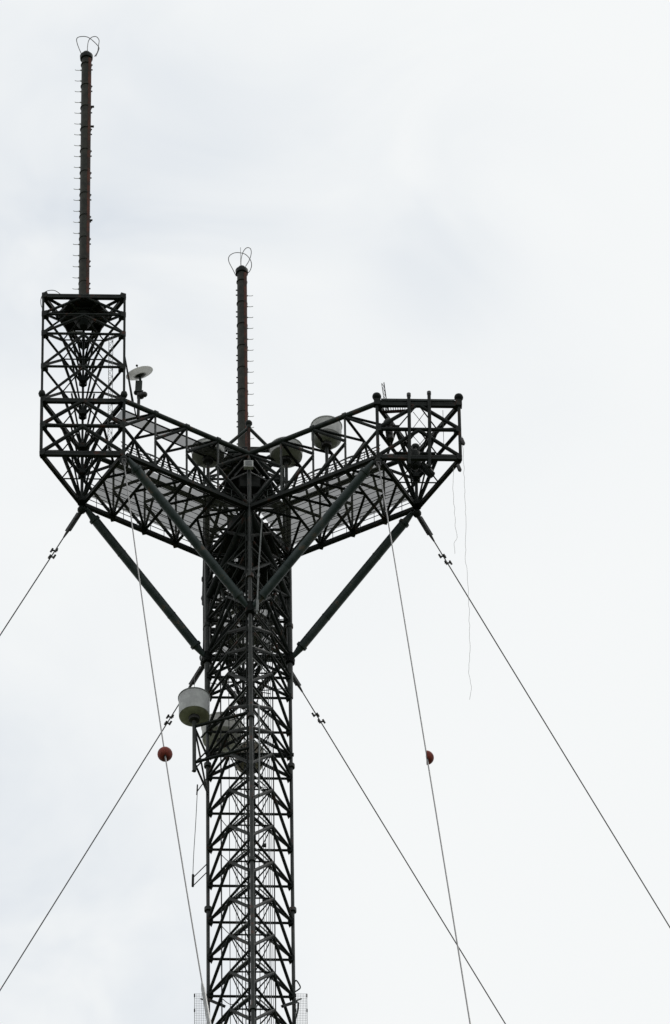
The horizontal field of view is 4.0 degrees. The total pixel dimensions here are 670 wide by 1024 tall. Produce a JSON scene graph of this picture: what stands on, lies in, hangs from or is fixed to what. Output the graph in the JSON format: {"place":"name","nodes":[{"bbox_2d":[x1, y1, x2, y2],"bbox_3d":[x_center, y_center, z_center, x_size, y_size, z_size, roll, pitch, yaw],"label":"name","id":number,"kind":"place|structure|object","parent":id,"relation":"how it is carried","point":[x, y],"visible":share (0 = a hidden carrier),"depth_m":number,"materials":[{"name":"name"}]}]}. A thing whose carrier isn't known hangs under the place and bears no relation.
{"place":"outdoors","nodes":[
{"label":"outdoors","id":0,"kind":"place"},
{"bbox_2d":[0,0,669,1023],"label":"sky","id":1,"kind":"structure","parent":0,"point":[444,198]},
{"label":"ground","id":2,"kind":"structure","parent":0,"visible":0},
{"bbox_2d":[0,512,81,635],"bbox_3d":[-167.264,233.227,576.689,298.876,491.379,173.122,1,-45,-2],"label":"guy wire","id":3,"kind":"object","parent":2,"relation":"attached to","point":[74,520],"visible":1,"depth_m":691.27,"materials":[{"name":"metal"}]},
{"bbox_2d":[0,666,203,990],"bbox_3d":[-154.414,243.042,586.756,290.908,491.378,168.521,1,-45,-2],"label":"guy wire","id":4,"kind":"object","parent":2,"relation":"attached to","point":[200,669],"visible":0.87,"depth_m":699.36,"materials":[{"name":"metal"}]},
{"bbox_2d":[122,458,210,1023],"bbox_3d":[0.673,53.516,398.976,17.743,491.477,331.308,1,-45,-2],"label":"guy wire","id":5,"kind":"object","parent":2,"relation":"attached to","point":[203,990],"visible":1,"depth_m":583.00,"materials":[{"name":"metal"}]},
{"bbox_2d":[157,747,172,761],"bbox_3d":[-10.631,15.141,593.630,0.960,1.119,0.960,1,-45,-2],"label":"marker ball","id":6,"kind":"object","parent":5,"relation":"attached to","point":[163,752],"visible":1,"depth_m":593.29,"materials":[{"name":"red plastic"}]},
{"bbox_2d":[38,290,462,1023],"bbox_3d":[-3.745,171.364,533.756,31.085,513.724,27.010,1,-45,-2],"label":"candelabra tower","id":7,"kind":"structure","parent":2,"relation":"on","point":[248,490],"depth_m":692.03,"materials":[{"name":"black metal"}]},
{"bbox_2d":[72,36,99,293],"bbox_3d":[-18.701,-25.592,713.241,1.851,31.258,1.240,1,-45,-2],"label":"pole antenna","id":8,"kind":"object","parent":7,"relation":"on","point":[85,156],"visible":1,"depth_m":712.90,"materials":[{"name":"paint"}]},
{"bbox_2d":[107,336,112,451],"bbox_3d":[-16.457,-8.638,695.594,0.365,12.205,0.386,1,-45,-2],"label":"lattice pole","id":9,"kind":"object","parent":7,"relation":"attached to","point":[108,389],"visible":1,"depth_m":696.37,"materials":[{"name":"black metal"}]},
{"bbox_2d":[126,364,152,418],"bbox_3d":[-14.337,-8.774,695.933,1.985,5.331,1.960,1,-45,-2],"label":"parabolic dish","id":10,"kind":"object","parent":7,"relation":"attached to","point":[137,374],"visible":1,"depth_m":696.54,"materials":[{"name":"grey paint"}]},
{"bbox_2d":[191,778,206,886],"bbox_3d":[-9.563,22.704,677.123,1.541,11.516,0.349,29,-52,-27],"label":"whip antenna","id":11,"kind":"object","parent":7,"relation":"attached to","point":[193,875],"visible":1,"depth_m":675.07,"materials":[{"name":"metal"}]},
{"bbox_2d":[194,993,208,1023],"bbox_3d":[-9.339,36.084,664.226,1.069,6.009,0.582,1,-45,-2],"label":"grid screen","id":12,"kind":"object","parent":7,"relation":"attached to","point":[201,1003],"visible":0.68,"depth_m":665.20,"materials":[{"name":"metal"}]},
{"bbox_2d":[191,438,224,506],"bbox_3d":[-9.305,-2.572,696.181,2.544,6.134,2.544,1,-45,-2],"label":"drum radome","id":13,"kind":"object","parent":7,"relation":"on","point":[207,462],"visible":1,"depth_m":697.23,"materials":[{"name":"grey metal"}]},
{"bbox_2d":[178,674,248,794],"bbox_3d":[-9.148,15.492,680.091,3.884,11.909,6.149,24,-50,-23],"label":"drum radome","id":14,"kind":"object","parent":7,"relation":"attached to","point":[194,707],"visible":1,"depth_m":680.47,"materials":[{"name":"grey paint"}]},
{"bbox_2d":[201,712,242,751],"bbox_3d":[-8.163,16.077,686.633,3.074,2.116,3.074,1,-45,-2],"label":"drum radome","id":15,"kind":"object","parent":7,"relation":"attached to","point":[227,725],"visible":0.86,"depth_m":685.92,"materials":[{"name":"grey plastic"}]},
{"bbox_2d":[228,247,253,446],"bbox_3d":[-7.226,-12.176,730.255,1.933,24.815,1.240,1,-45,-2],"label":"pole antenna","id":16,"kind":"object","parent":7,"relation":"on","point":[242,272],"visible":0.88,"depth_m":730.22,"materials":[{"name":"paint"}]},
{"bbox_2d":[236,742,263,773],"bbox_3d":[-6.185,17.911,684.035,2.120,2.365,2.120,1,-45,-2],"label":"drum radome","id":17,"kind":"object","parent":7,"relation":"attached to","point":[242,763],"visible":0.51,"depth_m":683.65,"materials":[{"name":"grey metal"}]},
{"bbox_2d":[251,518,262,614],"bbox_3d":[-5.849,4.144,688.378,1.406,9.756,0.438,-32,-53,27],"label":"whip antenna","id":18,"kind":"object","parent":7,"relation":"attached to","point":[257,599],"visible":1,"depth_m":687.42,"materials":[{"name":"metal"}]},
{"bbox_2d":[253,704,265,796],"bbox_3d":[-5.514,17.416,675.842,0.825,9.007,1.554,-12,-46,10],"label":"whip antenna","id":19,"kind":"object","parent":7,"relation":"attached to","point":[259,793],"visible":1,"depth_m":675.01,"materials":[{"name":"grey metal"}]},
{"bbox_2d":[269,436,302,508],"bbox_3d":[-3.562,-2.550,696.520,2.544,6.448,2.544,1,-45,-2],"label":"drum radome","id":20,"kind":"object","parent":7,"relation":"on","point":[288,461],"visible":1,"depth_m":697.58,"materials":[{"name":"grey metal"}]},
{"bbox_2d":[294,993,307,1023],"bbox_3d":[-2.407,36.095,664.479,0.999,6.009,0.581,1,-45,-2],"label":"grid screen","id":21,"kind":"object","parent":7,"relation":"attached to","point":[306,1009],"visible":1,"depth_m":665.50,"materials":[{"name":"metal"}]},
{"bbox_2d":[310,415,341,493],"bbox_3d":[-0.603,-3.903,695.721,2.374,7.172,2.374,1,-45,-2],"label":"drum radome","id":22,"kind":"object","parent":7,"relation":"on","point":[326,444],"visible":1,"depth_m":696.71,"materials":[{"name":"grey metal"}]},
{"bbox_2d":[381,383,387,409],"bbox_3d":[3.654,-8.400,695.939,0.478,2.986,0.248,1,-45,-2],"label":"lattice pole","id":23,"kind":"object","parent":7,"relation":"attached to","point":[383,392],"visible":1,"depth_m":696.29,"materials":[{"name":"metal"}]},
{"bbox_2d":[383,418,399,441],"bbox_3d":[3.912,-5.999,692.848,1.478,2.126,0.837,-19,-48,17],"label":"equipment pod","id":24,"kind":"object","parent":7,"relation":"attached to","point":[389,436],"visible":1,"depth_m":692.33,"materials":[{"name":"metal"}]},
{"bbox_2d":[407,392,410,465],"bbox_3d":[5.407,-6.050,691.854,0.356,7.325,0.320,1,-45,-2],"label":"mast post","id":25,"kind":"object","parent":7,"relation":"attached to","point":[409,422],"visible":1,"depth_m":692.04,"materials":[{"name":"metal"}]},
{"bbox_2d":[394,449,435,477],"bbox_3d":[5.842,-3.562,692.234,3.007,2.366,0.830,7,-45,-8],"label":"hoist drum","id":26,"kind":"object","parent":7,"relation":"hanging from","point":[422,467],"visible":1,"depth_m":691.98,"materials":[{"name":"metal"}]},
{"bbox_2d":[376,461,470,1023],"bbox_3d":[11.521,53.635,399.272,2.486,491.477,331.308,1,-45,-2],"label":"guy wire","id":27,"kind":"object","parent":7,"relation":"attached to","point":[378,464],"visible":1,"depth_m":595.96,"materials":[{"name":"metal"}]},
{"bbox_2d":[426,750,433,763],"bbox_3d":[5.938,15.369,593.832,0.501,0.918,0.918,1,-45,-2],"label":"marker ball","id":28,"kind":"object","parent":27,"relation":"attached to","point":[429,756],"visible":1,"depth_m":593.52,"materials":[{"name":"red plastic"}]},
{"bbox_2d":[427,391,430,468],"bbox_3d":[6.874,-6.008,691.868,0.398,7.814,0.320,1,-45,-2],"label":"mast post","id":29,"kind":"object","parent":7,"relation":"attached to","point":[429,425],"visible":1,"depth_m":691.87,"materials":[{"name":"metal"}]},
{"bbox_2d":[453,468,456,548],"bbox_3d":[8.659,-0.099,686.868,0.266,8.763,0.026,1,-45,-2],"label":"hanging rope","id":30,"kind":"object","parent":7,"relation":"hanging from","point":[454,506],"visible":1,"depth_m":687.44,"materials":[{"name":"grey"}]},
{"bbox_2d":[456,462,461,471],"bbox_3d":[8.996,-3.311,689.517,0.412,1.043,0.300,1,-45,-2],"label":"tower lamp","id":31,"kind":"object","parent":7,"relation":"attached to","point":[458,466],"visible":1,"depth_m":689.28,"materials":[{"name":"metal"}]},
{"bbox_2d":[462,445,471,699],"bbox_3d":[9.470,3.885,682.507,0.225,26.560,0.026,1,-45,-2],"label":"hanging rope","id":32,"kind":"object","parent":7,"relation":"hanging from","point":[467,576],"visible":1,"depth_m":680.84,"materials":[{"name":"grey"}]},
{"bbox_2d":[293,672,505,1023],"bbox_3d":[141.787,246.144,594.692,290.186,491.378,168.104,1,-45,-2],"label":"guy wire","id":33,"kind":"object","parent":2,"relation":"attached to","point":[296,682],"visible":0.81,"depth_m":699.31,"materials":[{"name":"metal"}]},
{"bbox_2d":[416,516,669,927],"bbox_3d":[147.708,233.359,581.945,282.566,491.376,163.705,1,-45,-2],"label":"guy wire","id":34,"kind":"object","parent":2,"relation":"attached to","point":[424,525],"visible":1,"depth_m":687.83,"materials":[{"name":"metal"}]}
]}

